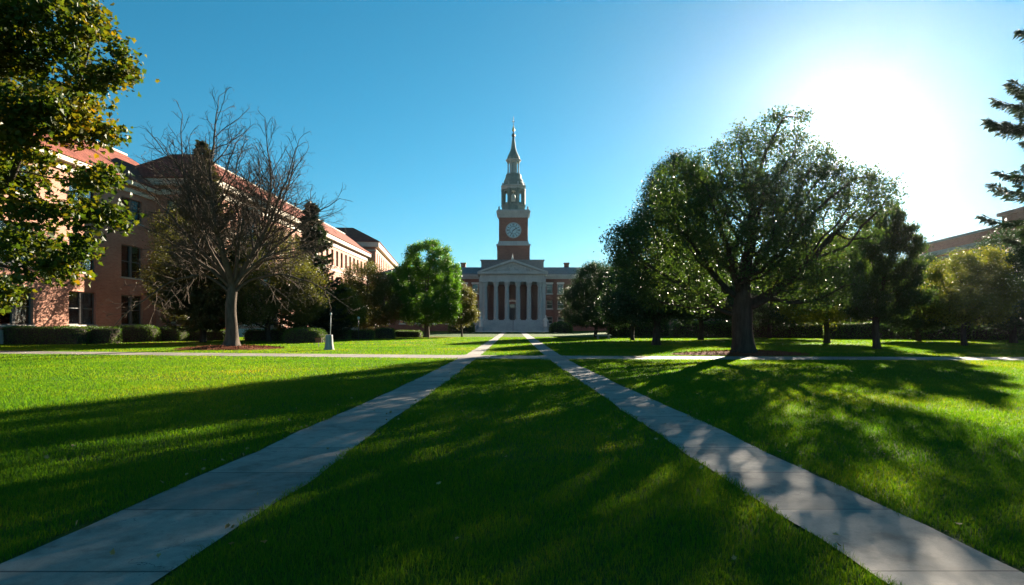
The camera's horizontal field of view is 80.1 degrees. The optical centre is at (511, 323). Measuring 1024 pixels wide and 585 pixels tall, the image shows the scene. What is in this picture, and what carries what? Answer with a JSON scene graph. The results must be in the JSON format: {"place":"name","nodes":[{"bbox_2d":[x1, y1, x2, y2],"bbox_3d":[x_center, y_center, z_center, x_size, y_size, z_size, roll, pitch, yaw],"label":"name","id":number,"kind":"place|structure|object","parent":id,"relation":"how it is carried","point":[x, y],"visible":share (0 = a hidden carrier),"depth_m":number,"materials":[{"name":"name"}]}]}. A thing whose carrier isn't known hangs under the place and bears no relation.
{"place":"outdoors","nodes":[
{"label":"outdoors","id":0,"kind":"place"},
{"bbox_2d":[0,332,505,584],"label":"path","id":1,"kind":"structure","parent":0,"point":[174,526],"depth_m":5.21,"materials":[{"name":"concrete"}]},
{"bbox_2d":[334,227,398,330],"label":"brick building","id":2,"kind":"structure","parent":0,"point":[377,249],"depth_m":141.67,"materials":[{"name":"grey"}]},
{"bbox_2d":[0,331,1023,584],"bbox_3d":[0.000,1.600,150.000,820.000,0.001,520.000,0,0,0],"label":"lawn","id":3,"kind":"structure","parent":0,"point":[464,499],"depth_m":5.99,"materials":[{"name":"green plant"}]},
{"bbox_2d":[0,0,159,315],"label":"maple tree","id":4,"kind":"object","parent":3,"relation":"on","point":[35,106],"visible":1,"depth_m":12.88,"materials":[{"name":"green plant"}]},
{"bbox_2d":[81,340,249,344],"bbox_3d":[-41.750,1.592,55.300,36.500,0.001,21.400,0,0,0],"label":"planting bed","id":5,"kind":"object","parent":3,"relation":"on","point":[163,343],"depth_m":51.72,"materials":[{"name":"brown soil"}]},
{"bbox_2d":[2,325,90,344],"bbox_3d":[-37.911,0.847,47.288,9.990,1.594,1.852,0,0,0],"label":"hedge","id":6,"kind":"object","parent":5,"relation":"on","point":[57,335],"visible":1,"depth_m":46.62,"materials":[{"name":"green plant"}]},
{"bbox_2d":[81,325,122,343],"bbox_3d":[-33.155,0.866,49.000,3.137,1.536,1.752,0,0,0],"label":"hedge","id":7,"kind":"object","parent":5,"relation":"on","point":[99,334],"visible":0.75,"depth_m":48.39,"materials":[{"name":"green plant"}]},
{"bbox_2d":[114,324,161,341],"bbox_3d":[-32.852,0.833,53.130,4.396,1.668,2.132,0,0,0],"label":"hedge","id":8,"kind":"object","parent":5,"relation":"on","point":[139,333],"visible":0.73,"depth_m":52.40,"materials":[{"name":"green plant"}]},
{"bbox_2d":[157,326,188,341],"bbox_3d":[-30.967,0.886,55.211,3.074,1.539,1.847,0,0,0],"label":"hedge","id":9,"kind":"object","parent":5,"relation":"on","point":[169,334],"visible":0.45,"depth_m":54.57,"materials":[{"name":"green plant"}]},
{"bbox_2d":[132,204,245,325],"bbox_3d":[-31.867,-5.429,59.992,10.222,14.103,7.411,0,0,0],"label":"shade tree","id":10,"kind":"object","parent":5,"relation":"on","point":[154,264],"visible":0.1,"depth_m":58.34,"materials":[{"name":"green plant"}]},
{"bbox_2d":[143,139,253,341],"bbox_3d":[-26.675,-7.045,52.125,8.498,17.312,7.964,0,0,0],"label":"cedar tree","id":11,"kind":"object","parent":5,"relation":"on","point":[202,309],"visible":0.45,"depth_m":50.57,"materials":[{"name":"green plant"}]},
{"bbox_2d":[187,329,224,340],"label":"hedge","id":12,"kind":"object","parent":5,"relation":"on","point":[210,335],"visible":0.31,"depth_m":56.96,"materials":[{"name":"green plant"}]},
{"bbox_2d":[0,134,370,343],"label":"brick building","id":13,"kind":"structure","parent":3,"relation":"on","point":[72,305],"depth_m":60.31,"materials":[{"name":"red brick"}]},
{"bbox_2d":[0,220,32,267],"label":"window","id":14,"kind":"structure","parent":13,"relation":"in","point":[1,225],"depth_m":47.74,"materials":[{"name":"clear glass"}]},
{"bbox_2d":[0,288,35,326],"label":"window","id":15,"kind":"structure","parent":13,"relation":"in","point":[19,316],"depth_m":48.71,"materials":[{"name":"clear glass"}]},
{"bbox_2d":[9,165,30,194],"bbox_3d":[-39.150,-11.520,47.900,0.500,2.560,3.740,0,0,0],"label":"window","id":16,"kind":"structure","parent":13,"relation":"in","point":[23,167],"depth_m":49.01,"materials":[{"name":"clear glass"}]},
{"bbox_2d":[69,185,93,205],"bbox_3d":[-39.150,-11.520,55.400,0.500,2.560,3.740,0,0,0],"label":"window","id":17,"kind":"structure","parent":13,"relation":"in","point":[91,194],"depth_m":55.24,"materials":[{"name":"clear glass"}]},
{"bbox_2d":[69,291,97,326],"bbox_3d":[-39.150,-1.320,55.400,0.500,3.160,3.740,0,0,0],"label":"window","id":18,"kind":"structure","parent":13,"relation":"in","point":[81,304],"depth_m":55.44,"materials":[{"name":"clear glass"}]},
{"bbox_2d":[69,236,97,274],"bbox_3d":[-39.150,-6.270,55.400,0.500,3.460,3.740,0,0,0],"label":"window","id":19,"kind":"structure","parent":13,"relation":"in","point":[89,267],"depth_m":56.40,"materials":[{"name":"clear glass"}]},
{"bbox_2d":[121,295,140,325],"bbox_3d":[-39.150,-1.320,62.600,0.500,3.160,3.740,0,0,0],"label":"window","id":20,"kind":"structure","parent":13,"relation":"in","point":[133,317],"depth_m":62.56,"materials":[{"name":"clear glass"}]},
{"bbox_2d":[121,244,143,280],"bbox_3d":[-39.150,-6.270,62.600,0.500,3.460,3.740,0,0,0],"label":"window","id":21,"kind":"structure","parent":13,"relation":"in","point":[128,267],"depth_m":62.56,"materials":[{"name":"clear glass"}]},
{"bbox_2d":[121,196,143,225],"bbox_3d":[-39.150,-11.520,62.600,0.500,2.560,3.740,0,0,0],"label":"window","id":22,"kind":"structure","parent":13,"relation":"in","point":[137,217],"depth_m":63.09,"materials":[{"name":"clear glass"}]},
{"bbox_2d":[167,200,178,216],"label":"window","id":23,"kind":"structure","parent":13,"relation":"in","point":[171,202],"depth_m":67.19,"materials":[{"name":"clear glass"}]},
{"bbox_2d":[173,344,283,350],"bbox_3d":[-17.875,1.478,38.786,6.658,0.415,5.603,0,0,0],"label":"mulch bed","id":24,"kind":"object","parent":3,"relation":"on","point":[231,347],"visible":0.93,"depth_m":37.50,"materials":[{"name":"brown wood"}]},
{"bbox_2d":[101,84,359,346],"bbox_3d":[-17.505,-6.689,38.804,13.904,16.720,11.761,0,0,17],"label":"bare tree","id":25,"kind":"object","parent":24,"relation":"on","point":[203,223],"visible":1,"depth_m":37.90,"materials":[{"name":"brown plant"}]},
{"bbox_2d":[208,224,334,341],"bbox_3d":[-21.199,-3.871,53.980,11.120,10.978,8.903,0,0,0],"label":"shade tree","id":26,"kind":"object","parent":3,"relation":"on","point":[268,308],"visible":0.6,"depth_m":52.56,"materials":[{"name":"green plant"}]},
{"bbox_2d":[282,326,326,342],"bbox_3d":[-17.366,0.917,51.303,3.747,1.482,2.479,0,0,0],"label":"hedge","id":27,"kind":"object","parent":3,"relation":"on","point":[302,334],"visible":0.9,"depth_m":50.33,"materials":[{"name":"green plant"}]},
{"bbox_2d":[324,313,333,349],"bbox_3d":[-11.130,0.465,37.101,0.610,2.270,0.610,0,0,0],"label":"lamp post","id":28,"kind":"object","parent":3,"relation":"on","point":[329,345],"visible":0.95,"depth_m":36.93,"materials":[{"name":"concrete"}]},
{"bbox_2d":[448,322,474,332],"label":"hedge","id":29,"kind":"object","parent":3,"relation":"on","point":[466,329],"visible":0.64,"depth_m":106.78,"materials":[{"name":"green plant"}]},
{"bbox_2d":[445,283,479,336],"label":"tree","id":30,"kind":"object","parent":3,"relation":"on","point":[467,316],"visible":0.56,"depth_m":72.57,"materials":[{"name":"green plant"}]},
{"bbox_2d":[379,116,607,331],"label":"clock tower hall","id":31,"kind":"structure","parent":3,"relation":"on","point":[519,290],"depth_m":133.31,"materials":[{"name":"stone"}]},
{"bbox_2d":[472,282,478,293],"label":"window","id":32,"kind":"structure","parent":31,"relation":"in","point":[474,284],"depth_m":133.68,"materials":[{"name":"grey glass"}]},
{"bbox_2d":[509,308,515,319],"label":"door","id":33,"kind":"structure","parent":31,"relation":"in","point":[512,311],"depth_m":133.62,"materials":[{"name":"metal"}]},
{"bbox_2d":[547,301,551,308],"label":"window","id":34,"kind":"structure","parent":31,"relation":"in","point":[549,303],"depth_m":133.68,"materials":[{"name":"grey glass"}]},
{"bbox_2d":[546,282,552,293],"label":"window","id":35,"kind":"structure","parent":31,"relation":"in","point":[549,284],"depth_m":133.68,"materials":[{"name":"grey glass"}]},
{"bbox_2d":[557,282,563,293],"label":"window","id":36,"kind":"structure","parent":31,"relation":"in","point":[560,284],"depth_m":133.68,"materials":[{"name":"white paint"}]},
{"bbox_2d":[28,360,974,559],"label":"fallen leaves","id":37,"kind":"object","parent":3,"relation":"on","point":[112,551],"visible":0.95,"depth_m":6.72,"materials":[{"name":"brown plant"}]},
{"bbox_2d":[549,321,572,332],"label":"hedge","id":38,"kind":"object","parent":3,"relation":"on","point":[559,327],"visible":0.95,"depth_m":106.80,"materials":[{"name":"green plant"}]},
{"bbox_2d":[557,260,626,336],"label":"round tree","id":39,"kind":"object","parent":3,"relation":"on","point":[584,290],"visible":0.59,"depth_m":69.51,"materials":[{"name":"green plant"}]},
{"bbox_2d":[594,266,675,339],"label":"shade tree","id":40,"kind":"object","parent":3,"relation":"on","point":[615,320],"visible":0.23,"depth_m":57.55,"materials":[{"name":"green plant"}]},
{"bbox_2d":[606,322,670,336],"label":"hedge","id":41,"kind":"object","parent":3,"relation":"on","point":[639,332],"visible":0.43,"depth_m":75.38,"materials":[{"name":"green plant"}]},
{"bbox_2d":[601,146,716,344],"bbox_3d":[11.015,-5.816,44.897,8.546,14.833,7.818,0,0,24],"label":"shade tree","id":42,"kind":"object","parent":3,"relation":"on","point":[635,309],"visible":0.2,"depth_m":44.24,"materials":[{"name":"green plant"}]},
{"bbox_2d":[670,320,731,336],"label":"hedge","id":43,"kind":"object","parent":3,"relation":"on","point":[692,330],"visible":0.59,"depth_m":71.19,"materials":[{"name":"green plant"}]},
{"bbox_2d":[668,241,762,339],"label":"shade tree","id":44,"kind":"object","parent":3,"relation":"on","point":[710,316],"visible":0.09,"depth_m":58.24,"materials":[{"name":"green plant"}]},
{"bbox_2d":[671,349,809,355],"bbox_3d":[11.701,1.488,31.395,7.141,0.415,3.778,0,0,0],"label":"mulch bed","id":45,"kind":"object","parent":3,"relation":"on","point":[762,352],"visible":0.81,"depth_m":30.49,"materials":[{"name":"brown wood"}]},
{"bbox_2d":[593,104,909,353],"bbox_3d":[11.681,-4.727,30.918,14.957,12.707,9.550,0,0,0],"label":"broad tree","id":46,"kind":"object","parent":45,"relation":"on","point":[709,193],"visible":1,"depth_m":30.07,"materials":[{"name":"green plant"}]},
{"bbox_2d":[719,259,836,337],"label":"shade tree","id":47,"kind":"object","parent":3,"relation":"on","point":[768,315],"visible":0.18,"depth_m":63.45,"materials":[{"name":"green plant"}]},
{"bbox_2d":[753,322,823,337],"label":"hedge","id":48,"kind":"object","parent":3,"relation":"on","point":[801,331],"visible":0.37,"depth_m":69.25,"materials":[{"name":"green plant"}]},
{"bbox_2d":[774,231,890,342],"bbox_3d":[26.177,-3.117,49.803,9.199,9.480,9.281,0,0,33],"label":"shade tree","id":49,"kind":"object","parent":3,"relation":"on","point":[818,316],"visible":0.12,"depth_m":48.83,"materials":[{"name":"green plant"}]},
{"bbox_2d":[822,321,906,338],"bbox_3d":[37.975,0.680,64.962,9.270,2.091,2.556,0,0,0],"label":"hedge","id":50,"kind":"object","parent":3,"relation":"on","point":[857,331],"visible":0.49,"depth_m":64.08,"materials":[{"name":"green plant"}]},
{"bbox_2d":[830,199,938,348],"bbox_3d":[22.990,-3.113,38.168,6.885,9.431,4.831,0,0,0],"label":"feathery tree","id":51,"kind":"object","parent":3,"relation":"on","point":[890,270],"visible":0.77,"depth_m":37.18,"materials":[{"name":"green plant"}]},
{"bbox_2d":[880,252,960,340],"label":"shade tree","id":52,"kind":"object","parent":3,"relation":"on","point":[916,324],"visible":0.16,"depth_m":54.89,"materials":[{"name":"green plant"}]},
{"bbox_2d":[903,321,972,339],"bbox_3d":[43.743,0.580,61.965,7.244,2.283,2.518,0,0,0],"label":"hedge","id":53,"kind":"object","parent":3,"relation":"on","point":[942,333],"visible":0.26,"depth_m":61.03,"materials":[{"name":"green plant"}]},
{"bbox_2d":[910,244,1023,345],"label":"shade tree","id":54,"kind":"object","parent":3,"relation":"on","point":[960,298],"visible":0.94,"depth_m":43.00,"materials":[{"name":"green plant"}]},
{"bbox_2d":[917,206,1023,316],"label":"brick building","id":55,"kind":"structure","parent":3,"relation":"on","point":[940,248],"depth_m":79.57,"materials":[{"name":"brown"}]},
{"bbox_2d":[953,218,1023,342],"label":"shade tree","id":56,"kind":"object","parent":3,"relation":"on","point":[1014,323],"visible":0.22,"depth_m":49.48,"materials":[{"name":"green plant"}]},
{"bbox_2d":[968,323,1023,339],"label":"hedge","id":57,"kind":"object","parent":3,"relation":"on","point":[980,333],"visible":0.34,"depth_m":58.29,"materials":[{"name":"green plant"}]},
{"bbox_2d":[975,28,1023,246],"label":"spruce tree","id":58,"kind":"object","parent":3,"relation":"on","point":[1013,130],"visible":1,"depth_m":25.77,"materials":[{"name":"green plant"}]},
{"label":"planting bed","id":59,"kind":"structure","parent":3,"relation":"on","visible":0},
{"bbox_2d":[242,327,285,340],"bbox_3d":[-22.754,0.979,56.404,4.106,1.344,1.847,0,0,0],"label":"hedge","id":60,"kind":"object","parent":59,"relation":"on","point":[276,334],"visible":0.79,"depth_m":55.74,"materials":[{"name":"green plant"}]},
{"bbox_2d":[271,200,353,336],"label":"spruce tree","id":61,"kind":"object","parent":59,"relation":"on","point":[318,262],"visible":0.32,"depth_m":59.42,"materials":[{"name":"green plant"}]},
{"bbox_2d":[326,328,351,339],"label":"hedge","id":62,"kind":"object","parent":59,"relation":"on","point":[345,335],"visible":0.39,"depth_m":61.05,"materials":[{"name":"green plant"}]},
{"bbox_2d":[319,278,371,329],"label":"tree","id":63,"kind":"object","parent":59,"relation":"on","point":[353,303],"visible":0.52,"depth_m":61.19,"materials":[{"name":"green plant"}]},
{"bbox_2d":[350,329,375,338],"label":"hedge","id":64,"kind":"object","parent":59,"relation":"on","point":[366,333],"visible":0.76,"depth_m":62.54,"materials":[{"name":"green plant"}]},
{"bbox_2d":[337,256,404,328],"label":"tree","id":65,"kind":"object","parent":59,"relation":"on","point":[377,295],"visible":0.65,"depth_m":67.10,"materials":[{"name":"green plant"}]},
{"bbox_2d":[374,327,395,338],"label":"hedge","id":66,"kind":"object","parent":59,"relation":"on","point":[383,332],"visible":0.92,"depth_m":65.75,"materials":[{"name":"green plant"}]},
{"bbox_2d":[395,330,422,336],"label":"hedge","id":67,"kind":"object","parent":59,"relation":"on","point":[409,333],"visible":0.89,"depth_m":71.19,"materials":[{"name":"green plant"}]},
{"bbox_2d":[384,237,465,336],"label":"round tree","id":68,"kind":"object","parent":59,"relation":"on","point":[425,300],"visible":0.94,"depth_m":69.16,"materials":[{"name":"green plant"}]},
{"bbox_2d":[0,351,1023,359],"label":"path","id":69,"kind":"structure","parent":0,"point":[531,357],"depth_m":29.40,"materials":[{"name":"concrete"}]},
{"bbox_2d":[11,0,1023,266],"label":"sky","id":70,"kind":"structure","parent":0,"point":[410,106],"materials":[{"name":"blue"}]},
{"bbox_2d":[521,332,1023,584],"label":"path","id":71,"kind":"structure","parent":0,"point":[885,541],"depth_m":5.23,"materials":[{"name":"concrete"}]},
{"bbox_2d":[667,267,880,333],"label":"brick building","id":72,"kind":"structure","parent":0,"point":[755,313],"depth_m":93.00,"materials":[{"name":"brown brick"}]},
{"label":"forecourt","id":73,"kind":"structure","parent":0,"visible":0},
{"bbox_2d":[479,315,483,330],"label":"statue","id":74,"kind":"object","parent":73,"relation":"on","point":[480,324],"visible":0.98,"depth_m":119.72,"materials":[{"name":"stone"}]},
{"bbox_2d":[543,315,547,330],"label":"statue","id":75,"kind":"object","parent":73,"relation":"on","point":[545,320],"visible":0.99,"depth_m":119.72,"materials":[{"name":"stone"}]}
]}

